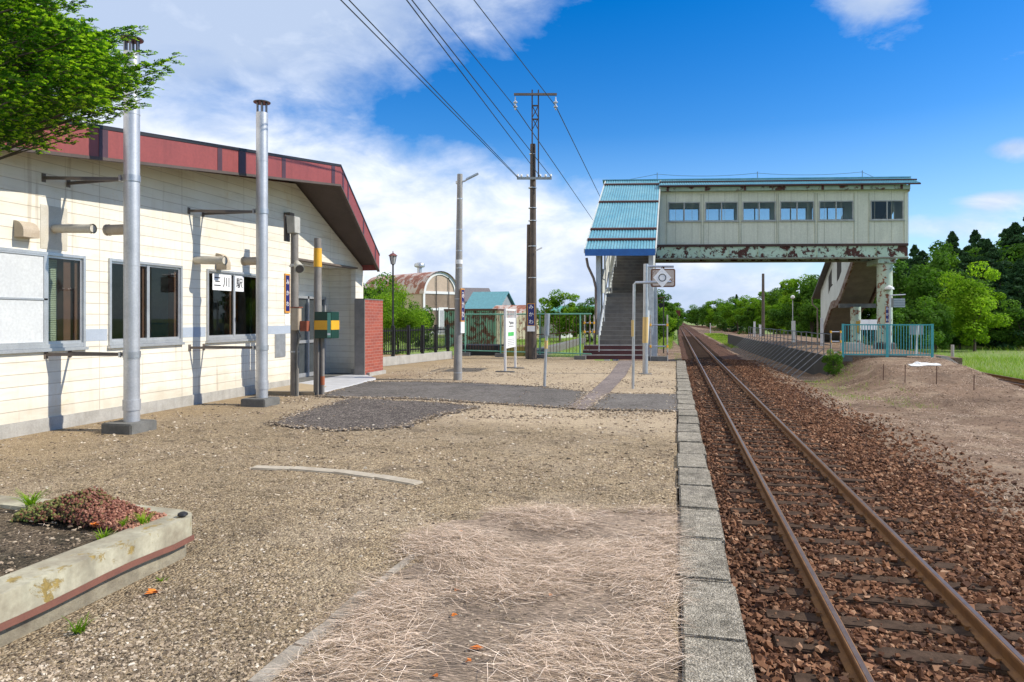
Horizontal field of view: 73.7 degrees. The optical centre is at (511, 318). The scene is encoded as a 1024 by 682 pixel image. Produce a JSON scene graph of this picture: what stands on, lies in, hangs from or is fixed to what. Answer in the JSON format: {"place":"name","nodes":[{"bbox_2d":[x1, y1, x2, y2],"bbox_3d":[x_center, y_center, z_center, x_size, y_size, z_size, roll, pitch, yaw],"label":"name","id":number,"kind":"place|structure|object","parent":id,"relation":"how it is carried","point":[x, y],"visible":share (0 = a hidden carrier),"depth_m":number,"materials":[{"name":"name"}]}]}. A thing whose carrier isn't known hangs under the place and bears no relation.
{"place":"outdoors","nodes":[
{"label":"outdoors","id":0,"kind":"place"},
{"bbox_2d":[0,354,680,681],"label":"platform ground","id":1,"kind":"structure","parent":0,"point":[198,553],"depth_m":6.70,"materials":[{"name":"beige gravel"}]},
{"bbox_2d":[0,495,193,646],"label":"planter bed","id":2,"kind":"object","parent":1,"relation":"on","point":[36,592],"visible":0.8,"depth_m":3.94,"materials":[{"name":"concrete"}]},
{"bbox_2d":[0,508,94,572],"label":"planter soil","id":3,"kind":"object","parent":2,"relation":"on","point":[30,553],"visible":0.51,"depth_m":4.11,"materials":[{"name":"black soil"}]},
{"bbox_2d":[10,486,166,531],"bbox_3d":[-2.826,1.264,4.598,1.011,0.228,0.418,0,0,14],"label":"sedum mat","id":4,"kind":"object","parent":2,"relation":"on","point":[102,509],"visible":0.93,"depth_m":4.52,"materials":[{"name":"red plant"}]},
{"bbox_2d":[0,0,187,159],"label":"yew tree","id":5,"kind":"object","parent":2,"relation":"on","point":[48,53],"visible":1,"depth_m":4.09,"materials":[{"name":"green plant"}]},
{"bbox_2d":[42,34,156,434],"bbox_3d":[-5.881,-1.194,9.768,1.444,5.628,0.531,0,0,10],"label":"chimney flue","id":6,"kind":"object","parent":1,"relation":"on","point":[131,422],"visible":0.89,"depth_m":9.64,"materials":[{"name":"metal"}]},
{"bbox_2d":[0,120,379,439],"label":"station building","id":7,"kind":"structure","parent":1,"relation":"on","point":[61,271],"depth_m":11.92,"materials":[{"name":"beige"}]},
{"bbox_2d":[0,247,88,353],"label":"window","id":8,"kind":"structure","parent":7,"relation":"in","point":[25,288],"depth_m":9.60,"materials":[{"name":"glass"}]},
{"bbox_2d":[107,258,184,347],"bbox_3d":[-6.226,-0.242,11.569,0.230,1.425,1.682,0,0,14],"label":"window","id":9,"kind":"structure","parent":7,"relation":"in","point":[175,272],"depth_m":11.65,"materials":[{"name":"metal"}]},
{"bbox_2d":[206,269,255,342],"bbox_3d":[-5.665,-0.240,13.906,0.230,1.420,1.869,0,0,14],"label":"window","id":10,"kind":"structure","parent":7,"relation":"in","point":[230,282],"depth_m":13.78,"materials":[{"name":"metal"}]},
{"bbox_2d":[299,295,325,377],"bbox_3d":[-5.454,0.470,18.253,0.070,2.140,1.820,0,0,14],"label":"door","id":11,"kind":"structure","parent":7,"relation":"in","point":[306,344],"depth_m":18.20,"materials":[{"name":"metal"}]},
{"bbox_2d":[188,100,279,406],"bbox_3d":[-5.139,-1.204,12.665,1.552,5.648,0.543,0,0,8],"label":"chimney flue","id":12,"kind":"object","parent":1,"relation":"on","point":[261,398],"visible":0.99,"depth_m":12.54,"materials":[{"name":"metal"}]},
{"bbox_2d":[268,383,325,395],"bbox_3d":[-4.752,1.568,15.204,1.166,0.060,2.289,0,0,-11],"label":"entrance step edge","id":13,"kind":"object","parent":1,"relation":"on","point":[305,389],"visible":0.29,"depth_m":14.59,"materials":[{"name":"beige concrete"}]},
{"bbox_2d":[290,233,309,395],"bbox_3d":[-4.396,-0.090,14.084,0.453,3.380,0.293,0,0,14],"label":"wooden post","id":14,"kind":"object","parent":1,"relation":"on","point":[297,324],"visible":0.89,"depth_m":14.09,"materials":[{"name":"wood"}]},
{"bbox_2d":[284,215,299,241],"bbox_3d":[-4.560,-1.870,14.118,0.270,0.540,0.237,0,0,14],"label":"loudspeaker","id":15,"kind":"object","parent":14,"relation":"attached to","point":[291,224],"visible":0.99,"depth_m":14.06,"materials":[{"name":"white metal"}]},
{"bbox_2d":[313,238,324,394],"bbox_3d":[-4.035,-0.040,14.270,0.172,3.280,0.277,0,0,-44],"label":"utility post","id":16,"kind":"object","parent":1,"relation":"on","point":[319,368],"visible":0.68,"depth_m":14.23,"materials":[{"name":"grey metal"}]},
{"bbox_2d":[314,312,338,338],"bbox_3d":[-3.846,0.135,14.177,0.386,0.550,0.352,0,0,14],"label":"meter box","id":17,"kind":"object","parent":16,"relation":"attached to","point":[326,325],"visible":1,"depth_m":14.02,"materials":[{"name":"metal"}]},
{"bbox_2d":[247,555,415,681],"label":"buried kerb","id":18,"kind":"structure","parent":1,"relation":"on","point":[278,660],"depth_m":3.35,"materials":[{"name":"grey concrete"}]},
{"bbox_2d":[251,465,422,484],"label":"buried kerb","id":19,"kind":"structure","parent":1,"relation":"on","point":[390,478],"depth_m":7.04,"materials":[{"name":"grey concrete"}]},
{"bbox_2d":[300,373,375,391],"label":"entrance slab","id":20,"kind":"structure","parent":1,"relation":"on","point":[338,382],"depth_m":16.81,"materials":[{"name":"grey concrete"}]},
{"bbox_2d":[354,299,385,375],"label":"brick pier","id":21,"kind":"structure","parent":1,"relation":"on","point":[368,336],"depth_m":19.00,"materials":[{"name":"brick"}]},
{"bbox_2d":[274,398,476,430],"bbox_3d":[-2.287,1.588,11.537,2.926,0.020,3.721,0,0,14],"label":"asphalt patch","id":22,"kind":"object","parent":1,"relation":"on","point":[354,412],"visible":0.86,"depth_m":11.35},
{"bbox_2d":[388,252,396,325],"bbox_3d":[-4.271,-0.410,24.500,0.340,4.020,0.340,0,0,14],"label":"street lamp","id":23,"kind":"object","parent":1,"relation":"on","point":[392,255],"visible":0.77,"depth_m":24.47,"materials":[{"name":"grey metal"}]},
{"bbox_2d":[373,290,431,353],"bbox_3d":[-5.117,0.339,30.913,3.003,3.260,2.772,0,0,-13],"label":"shrub","id":24,"kind":"object","parent":1,"relation":"on","point":[413,318],"visible":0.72,"depth_m":30.35,"materials":[{"name":"green plant"}]},
{"bbox_2d":[453,173,477,379],"bbox_3d":[-1.201,-1.098,17.765,0.662,5.398,0.228,0,0,8],"label":"lamp pole","id":25,"kind":"object","parent":1,"relation":"on","point":[457,373],"visible":0.98,"depth_m":17.71,"materials":[{"name":"metal"}]},
{"bbox_2d":[460,288,464,332],"bbox_3d":[-1.289,-0.200,17.765,0.038,1.160,0.300,0,0,14],"label":"station name sign","id":26,"kind":"object","parent":25,"relation":"attached to","point":[462,310],"visible":1,"depth_m":17.72,"materials":[{"name":"white paint"}]},
{"bbox_2d":[261,381,669,433],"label":"asphalt crumbs","id":27,"kind":"object","parent":1,"relation":"on","point":[439,416],"visible":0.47,"depth_m":11.73,"materials":[{"name":"grey asphalt"}]},
{"bbox_2d":[284,362,677,418],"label":"pebbles","id":28,"kind":"object","parent":1,"relation":"on","point":[544,414],"visible":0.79,"depth_m":13.95,"materials":[{"name":"beige gravel"}]},
{"bbox_2d":[255,499,719,681],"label":"dry grass","id":29,"kind":"structure","parent":1,"relation":"on","point":[640,567],"depth_m":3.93,"materials":[{"name":"plant"}]},
{"bbox_2d":[495,308,523,371],"bbox_3d":[-0.051,0.650,21.176,0.618,1.900,1.724,0,0,14],"label":"notice board","id":30,"kind":"object","parent":1,"relation":"on","point":[510,332],"visible":1,"depth_m":21.00,"materials":[{"name":"white paint"}]},
{"bbox_2d":[462,313,591,359],"bbox_3d":[0.366,0.695,28.000,6.282,1.810,0.359,0,0,31],"label":"pipe fence","id":31,"kind":"object","parent":1,"relation":"on","point":[539,355],"visible":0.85,"depth_m":27.53,"materials":[{"name":"metal"}]},
{"bbox_2d":[513,90,557,358],"bbox_3d":[0.926,-3.703,26.995,1.750,10.608,0.470,0,0,0],"label":"utility pole","id":32,"kind":"object","parent":1,"relation":"on","point":[531,336],"visible":0.98,"depth_m":26.91,"materials":[{"name":"brown wood"}]},
{"bbox_2d":[340,0,517,177],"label":"power cable","id":33,"kind":"object","parent":32,"relation":"attached to","point":[414,73],"visible":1,"depth_m":15.00,"materials":[{"name":"black rubber"}]},
{"bbox_2d":[349,0,517,176],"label":"power cable","id":34,"kind":"object","parent":32,"relation":"attached to","point":[423,77],"visible":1,"depth_m":15.53,"materials":[{"name":"black rubber"}]},
{"bbox_2d":[406,0,539,175],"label":"power cable","id":35,"kind":"object","parent":32,"relation":"attached to","point":[465,77],"visible":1,"depth_m":15.71,"materials":[{"name":"black rubber"}]},
{"bbox_2d":[412,0,550,176],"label":"power cable","id":36,"kind":"object","parent":32,"relation":"attached to","point":[472,77],"visible":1,"depth_m":15.91,"materials":[{"name":"black rubber"}]},
{"bbox_2d":[527,303,534,330],"bbox_3d":[0.750,-0.044,26.814,0.300,1.096,0.037,0,0,0],"label":"station name sign","id":37,"kind":"object","parent":32,"relation":"attached to","point":[530,316],"visible":1,"depth_m":26.80,"materials":[{"name":"blue paint"}]},
{"bbox_2d":[543,313,549,386],"bbox_3d":[0.737,0.739,16.034,0.287,1.724,0.232,0,0,29],"label":"short grey post","id":38,"kind":"object","parent":1,"relation":"on","point":[546,324],"visible":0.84,"depth_m":16.00,"materials":[{"name":"metal"}]},
{"bbox_2d":[567,361,631,409],"bbox_3d":[2.790,1.586,18.759,0.604,0.020,14.120,0,0,13],"label":"paver strip","id":39,"kind":"object","parent":1,"relation":"on","point":[612,379],"visible":0.85,"depth_m":16.31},
{"bbox_2d":[587,393,677,411],"bbox_3d":[2.428,1.593,13.129,1.671,0.020,2.791,0,0,14],"label":"asphalt path edge","id":40,"kind":"object","parent":1,"relation":"on","point":[632,402],"visible":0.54,"depth_m":12.87,"materials":[{"name":"grey asphalt"}]},
{"bbox_2d":[631,280,670,388],"bbox_3d":[3.182,0.365,15.604,0.909,2.470,0.072,0,0,0],"label":"sign pole","id":41,"kind":"object","parent":1,"relation":"on","point":[633,323],"visible":1,"depth_m":15.58,"materials":[{"name":"metal"}]},
{"bbox_2d":[638,264,673,373],"bbox_3d":[4.148,0.016,19.780,1.009,3.189,0.397,0,0,-12],"label":"sign pole","id":42,"kind":"object","parent":1,"relation":"on","point":[645,321],"visible":0.97,"depth_m":19.65,"materials":[{"name":"metal"}]},
{"bbox_2d":[651,266,674,286],"bbox_3d":[4.357,-1.204,19.719,0.700,0.595,0.108,0,0,0],"label":"framed board","id":43,"kind":"object","parent":42,"relation":"hanging from","point":[670,272],"visible":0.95,"depth_m":19.66,"materials":[{"name":"white metal"}]},
{"bbox_2d":[363,262,454,334],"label":"arched warehouse","id":44,"kind":"structure","parent":0,"point":[435,290],"depth_m":92.02,"materials":[{"name":"white paint"}]},
{"bbox_2d":[383,351,451,366],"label":"retaining wall","id":45,"kind":"structure","parent":0,"point":[407,359],"depth_m":24.68,"materials":[{"name":"concrete"}]},
{"bbox_2d":[383,325,449,355],"bbox_3d":[-3.514,0.770,24.877,0.115,1.060,5.091,0,0,23],"label":"picket fence","id":46,"kind":"object","parent":45,"relation":"on","point":[393,330],"visible":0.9,"depth_m":25.01,"materials":[{"name":"metal"}]},
{"bbox_2d":[318,381,585,408],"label":"asphalt path","id":47,"kind":"structure","parent":0,"point":[488,393],"depth_m":14.62,"materials":[{"name":"grey asphalt"}]},
{"bbox_2d":[263,380,675,431],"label":"edge pebbles","id":48,"kind":"object","parent":47,"relation":"on","point":[433,400],"visible":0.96,"depth_m":12.63,"materials":[{"name":"grey gravel"}]},
{"bbox_2d":[465,291,514,308],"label":"roof","id":49,"kind":"structure","parent":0,"point":[483,300],"depth_m":78.08,"materials":[{"name":"teal metal"}]},
{"bbox_2d":[383,333,612,360],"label":"field","id":50,"kind":"structure","parent":0,"point":[573,350],"depth_m":49.00,"materials":[{"name":"green plant"}]},
{"bbox_2d":[363,272,404,343],"bbox_3d":[-7.721,-0.233,37.188,3.438,4.727,4.082,0,0,45],"label":"shrub","id":51,"kind":"object","parent":50,"relation":"on","point":[365,293],"visible":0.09,"depth_m":37.79,"materials":[{"name":"green plant"}]},
{"bbox_2d":[365,280,406,353],"bbox_3d":[-6.393,0.025,33.090,3.099,3.959,2.861,0,0,4],"label":"shrub","id":52,"kind":"object","parent":50,"relation":"on","point":[389,286],"visible":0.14,"depth_m":33.15,"materials":[{"name":"green plant"}]},
{"bbox_2d":[403,300,434,351],"bbox_3d":[-5.368,0.481,39.886,1.983,3.067,2.354,0,0,33],"label":"shrub","id":53,"kind":"object","parent":50,"relation":"on","point":[428,315],"visible":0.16,"depth_m":39.72,"materials":[{"name":"green plant"}]},
{"bbox_2d":[444,309,503,346],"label":"steel container","id":54,"kind":"object","parent":50,"relation":"on","point":[474,337],"visible":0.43,"depth_m":50.78,"materials":[{"name":"green metal"}]},
{"bbox_2d":[462,344,503,355],"bbox_3d":[-1.528,1.740,34.545,1.994,0.840,1.600,0,0,14],"label":"bench","id":55,"kind":"object","parent":50,"relation":"on","point":[492,347],"visible":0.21,"depth_m":33.74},
{"bbox_2d":[537,289,579,340],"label":"broadleaf tree","id":56,"kind":"object","parent":50,"relation":"on","point":[554,301],"visible":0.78,"depth_m":63.66,"materials":[{"name":"green plant"}]},
{"bbox_2d":[537,338,585,354],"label":"old platform wall","id":57,"kind":"structure","parent":50,"relation":"on","point":[561,345],"depth_m":45.42,"materials":[{"name":"concrete"}]},
{"bbox_2d":[571,297,594,341],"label":"broadleaf tree","id":58,"kind":"object","parent":50,"relation":"on","point":[586,308],"visible":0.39,"depth_m":61.87,"materials":[{"name":"green plant"}]},
{"bbox_2d":[492,305,540,339],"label":"shed","id":59,"kind":"structure","parent":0,"point":[521,324],"depth_m":70.50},
{"bbox_2d":[11,0,1023,312],"label":"sky","id":60,"kind":"structure","parent":0,"point":[931,92],"materials":[{"name":"blue"}]},
{"bbox_2d":[619,341,681,387],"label":"ground","id":61,"kind":"structure","parent":0,"point":[675,349],"depth_m":47.65,"materials":[{"name":"beige soil"}]},
{"bbox_2d":[582,170,920,360],"bbox_3d":[13.396,-2.770,37.222,28.910,10.440,11.194,0,0,-30],"label":"footbridge","id":62,"kind":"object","parent":61,"relation":"on","point":[859,247],"visible":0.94,"depth_m":35.91,"materials":[{"name":"metal"}]},
{"bbox_2d":[870,200,904,220],"bbox_3d":[19.628,-5.650,35.737,1.800,1.072,0.128,0,0,3],"label":"window","id":63,"kind":"structure","parent":62,"relation":"in","point":[886,201],"depth_m":35.72,"materials":[{"name":"white glass"}]},
{"bbox_2d":[673,321,1023,643],"bbox_3d":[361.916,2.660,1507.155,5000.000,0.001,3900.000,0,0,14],"label":"ground","id":64,"kind":"structure","parent":0,"point":[676,341],"depth_m":51.95,"materials":[{"name":"green plant"}]},
{"bbox_2d":[383,332,1023,408],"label":"grass","id":65,"kind":"structure","parent":64,"relation":"on","point":[717,336],"depth_m":42.91,"materials":[{"name":"green plant"}]},
{"bbox_2d":[704,299,723,328],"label":"broadleaf tree","id":66,"kind":"object","parent":64,"relation":"on","point":[710,316],"visible":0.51,"depth_m":164.27,"materials":[{"name":"green plant"}]},
{"bbox_2d":[716,297,747,331],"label":"broadleaf tree","id":67,"kind":"object","parent":64,"relation":"on","point":[728,313],"visible":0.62,"depth_m":128.14,"materials":[{"name":"green plant"}]},
{"bbox_2d":[730,295,757,332],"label":"broadleaf tree","id":68,"kind":"object","parent":64,"relation":"on","point":[741,303],"visible":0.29,"depth_m":115.39,"materials":[{"name":"green plant"}]},
{"bbox_2d":[734,312,765,333],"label":"shrub","id":69,"kind":"object","parent":64,"relation":"on","point":[743,321],"visible":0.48,"depth_m":105.84,"materials":[{"name":"green plant"}]},
{"bbox_2d":[745,289,781,333],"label":"broadleaf tree","id":70,"kind":"object","parent":64,"relation":"on","point":[758,311],"visible":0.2,"depth_m":96.83,"materials":[{"name":"green plant"}]},
{"bbox_2d":[765,302,785,332],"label":"broadleaf tree","id":71,"kind":"object","parent":64,"relation":"on","point":[770,325],"visible":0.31,"depth_m":83.88,"materials":[{"name":"green plant"}]},
{"bbox_2d":[765,284,797,333],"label":"broadleaf tree","id":72,"kind":"object","parent":64,"relation":"on","point":[772,299],"visible":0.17,"depth_m":87.96,"materials":[{"name":"green plant"}]},
{"bbox_2d":[767,302,819,335],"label":"shrub","id":73,"kind":"object","parent":64,"relation":"on","point":[778,316],"visible":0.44,"depth_m":73.72,"materials":[{"name":"green plant"}]},
{"bbox_2d":[773,274,816,334],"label":"broadleaf tree","id":74,"kind":"object","parent":64,"relation":"on","point":[793,282],"visible":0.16,"depth_m":79.73,"materials":[{"name":"green plant"}]},
{"bbox_2d":[793,295,820,337],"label":"broadleaf tree","id":75,"kind":"object","parent":64,"relation":"on","point":[809,310],"visible":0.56,"depth_m":65.73,"materials":[{"name":"green plant"}]},
{"bbox_2d":[798,274,819,337],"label":"broadleaf tree","id":76,"kind":"object","parent":64,"relation":"on","point":[808,285],"visible":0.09,"depth_m":72.22,"materials":[{"name":"green plant"}]},
{"bbox_2d":[677,322,1023,681],"bbox_3d":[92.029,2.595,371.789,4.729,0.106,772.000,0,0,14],"label":"ballast bed","id":77,"kind":"object","parent":64,"relation":"on","point":[722,352],"visible":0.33,"depth_m":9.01,"materials":[{"name":"brown gravel"}]},
{"bbox_2d":[680,325,1023,681],"bbox_3d":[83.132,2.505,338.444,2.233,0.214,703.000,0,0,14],"label":"railway track","id":78,"kind":"structure","parent":77,"relation":"on","point":[992,642],"depth_m":6.94,"materials":[{"name":"brown wood"}]},
{"bbox_2d":[692,326,1012,381],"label":"ballast","id":79,"kind":"structure","parent":64,"relation":"on","point":[725,331],"depth_m":159.21,"materials":[{"name":"brown gravel"}]},
{"bbox_2d":[682,324,1023,388],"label":"railway track","id":80,"kind":"structure","parent":79,"relation":"on","point":[1017,382],"depth_m":27.84,"materials":[{"name":"brown metal"}]},
{"bbox_2d":[873,259,948,348],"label":"broadleaf tree","id":81,"kind":"object","parent":64,"relation":"on","point":[925,285],"visible":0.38,"depth_m":58.38,"materials":[{"name":"green plant"}]},
{"bbox_2d":[907,244,926,272],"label":"conifer tree","id":82,"kind":"object","parent":64,"relation":"on","point":[914,251],"visible":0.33,"depth_m":83.70,"materials":[{"name":"green plant"}]},
{"bbox_2d":[893,295,945,350],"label":"shrub","id":83,"kind":"object","parent":64,"relation":"on","point":[920,316],"visible":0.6,"depth_m":51.55,"materials":[{"name":"green plant"}]},
{"bbox_2d":[908,249,967,321],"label":"broadleaf tree","id":84,"kind":"object","parent":64,"relation":"on","point":[940,264],"visible":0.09,"depth_m":64.70,"materials":[{"name":"green plant"}]},
{"bbox_2d":[923,301,955,351],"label":"broadleaf tree","id":85,"kind":"object","parent":64,"relation":"on","point":[946,324],"visible":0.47,"depth_m":53.23,"materials":[{"name":"green plant"}]},
{"bbox_2d":[918,240,968,271],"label":"broadleaf tree","id":86,"kind":"object","parent":64,"relation":"on","point":[948,249],"visible":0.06,"depth_m":82.05,"materials":[{"name":"green plant"}]},
{"bbox_2d":[944,231,963,260],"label":"conifer tree","id":87,"kind":"object","parent":64,"relation":"on","point":[953,238],"visible":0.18,"depth_m":91.56,"materials":[{"name":"green plant"}]},
{"bbox_2d":[950,251,981,343],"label":"conifer tree","id":88,"kind":"object","parent":64,"relation":"on","point":[965,258],"visible":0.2,"depth_m":75.57,"materials":[{"name":"green plant"}]},
{"bbox_2d":[963,229,982,257],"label":"conifer tree","id":89,"kind":"object","parent":64,"relation":"on","point":[975,236],"visible":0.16,"depth_m":91.75,"materials":[{"name":"green plant"}]},
{"bbox_2d":[937,261,1012,351],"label":"broadleaf tree","id":90,"kind":"object","parent":64,"relation":"on","point":[973,318],"visible":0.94,"depth_m":54.45,"materials":[{"name":"green plant"}]},
{"bbox_2d":[972,238,997,279],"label":"conifer tree","id":91,"kind":"object","parent":64,"relation":"on","point":[987,244],"visible":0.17,"depth_m":81.89,"materials":[{"name":"green plant"}]},
{"bbox_2d":[962,263,1021,344],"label":"conifer tree","id":92,"kind":"object","parent":64,"relation":"on","point":[1004,279],"visible":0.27,"depth_m":65.59,"materials":[{"name":"green plant"}]},
{"bbox_2d":[967,247,1023,306],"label":"tree","id":93,"kind":"object","parent":64,"relation":"on","point":[992,254],"visible":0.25,"depth_m":73.53,"materials":[{"name":"green plant"}]},
{"bbox_2d":[976,258,1023,349],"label":"conifer tree","id":94,"kind":"object","parent":64,"relation":"on","point":[1014,290],"visible":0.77,"depth_m":59.52,"materials":[{"name":"green plant"}]},
{"bbox_2d":[990,299,1023,346],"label":"shrub","id":95,"kind":"object","parent":64,"relation":"on","point":[1004,335],"visible":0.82,"depth_m":57.76,"materials":[{"name":"green plant"}]},
{"bbox_2d":[995,243,1023,268],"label":"broadleaf tree","id":96,"kind":"object","parent":64,"relation":"on","point":[1020,253],"visible":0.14,"depth_m":77.03,"materials":[{"name":"green plant"}]},
{"bbox_2d":[997,222,1023,260],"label":"conifer tree","id":97,"kind":"object","parent":64,"relation":"on","point":[1014,228],"visible":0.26,"depth_m":83.74,"materials":[{"name":"green plant"}]},
{"bbox_2d":[998,217,1023,268],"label":"conifer tree","id":98,"kind":"object","parent":64,"relation":"on","point":[1017,239],"visible":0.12,"depth_m":78.47,"materials":[{"name":"green plant"}]},
{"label":"platform wall","id":99,"kind":"structure","parent":64,"relation":"on","visible":0},
{"bbox_2d":[676,361,756,681],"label":"platform edge","id":100,"kind":"object","parent":99,"relation":"on","point":[723,640],"visible":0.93,"depth_m":4.17,"materials":[{"name":"grey concrete"}]},
{"bbox_2d":[690,325,1023,524],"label":"dirt ground","id":101,"kind":"structure","parent":0,"point":[949,377],"depth_m":19.75,"materials":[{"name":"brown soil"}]},
{"bbox_2d":[821,349,843,375],"bbox_3d":[13.206,1.837,28.030,1.008,1.236,0.849,0,0,-29],"label":"bush","id":102,"kind":"object","parent":101,"relation":"on","point":[829,367],"visible":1,"depth_m":27.91,"materials":[{"name":"green plant"}]},
{"bbox_2d":[730,334,961,372],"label":"island platform","id":103,"kind":"structure","parent":101,"relation":"on","point":[835,346],"depth_m":37.72,"materials":[{"name":"grey concrete"}]},
{"bbox_2d":[728,334,829,375],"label":"island platform wall","id":104,"kind":"structure","parent":103,"relation":"attached to","point":[815,368],"depth_m":37.73,"materials":[{"name":"grey concrete"}]},
{"bbox_2d":[732,327,830,377],"bbox_3d":[15.615,1.614,42.072,1.421,1.942,26.025,0,0,12],"label":"strutted railing","id":105,"kind":"object","parent":103,"relation":"on","point":[780,337],"visible":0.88,"depth_m":37.52,"materials":[{"name":"metal"}]},
{"bbox_2d":[842,324,933,357],"bbox_3d":[15.557,0.920,28.308,3.530,1.400,0.108,0,0,9],"label":"teal fence","id":106,"kind":"object","parent":103,"relation":"on","point":[886,340],"visible":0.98,"depth_m":28.27,"materials":[{"name":"teal metal"}]},
{"bbox_2d":[889,294,905,350],"bbox_3d":[18.898,0.197,33.607,0.801,2.805,0.295,0,0,-1],"label":"speaker pole","id":107,"kind":"object","parent":103,"relation":"on","point":[896,302],"visible":0.94,"depth_m":33.48,"materials":[{"name":"metal"}]},
{"bbox_2d":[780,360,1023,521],"bbox_3d":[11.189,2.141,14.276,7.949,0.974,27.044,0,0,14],"label":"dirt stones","id":108,"kind":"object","parent":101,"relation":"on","point":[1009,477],"visible":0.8,"depth_m":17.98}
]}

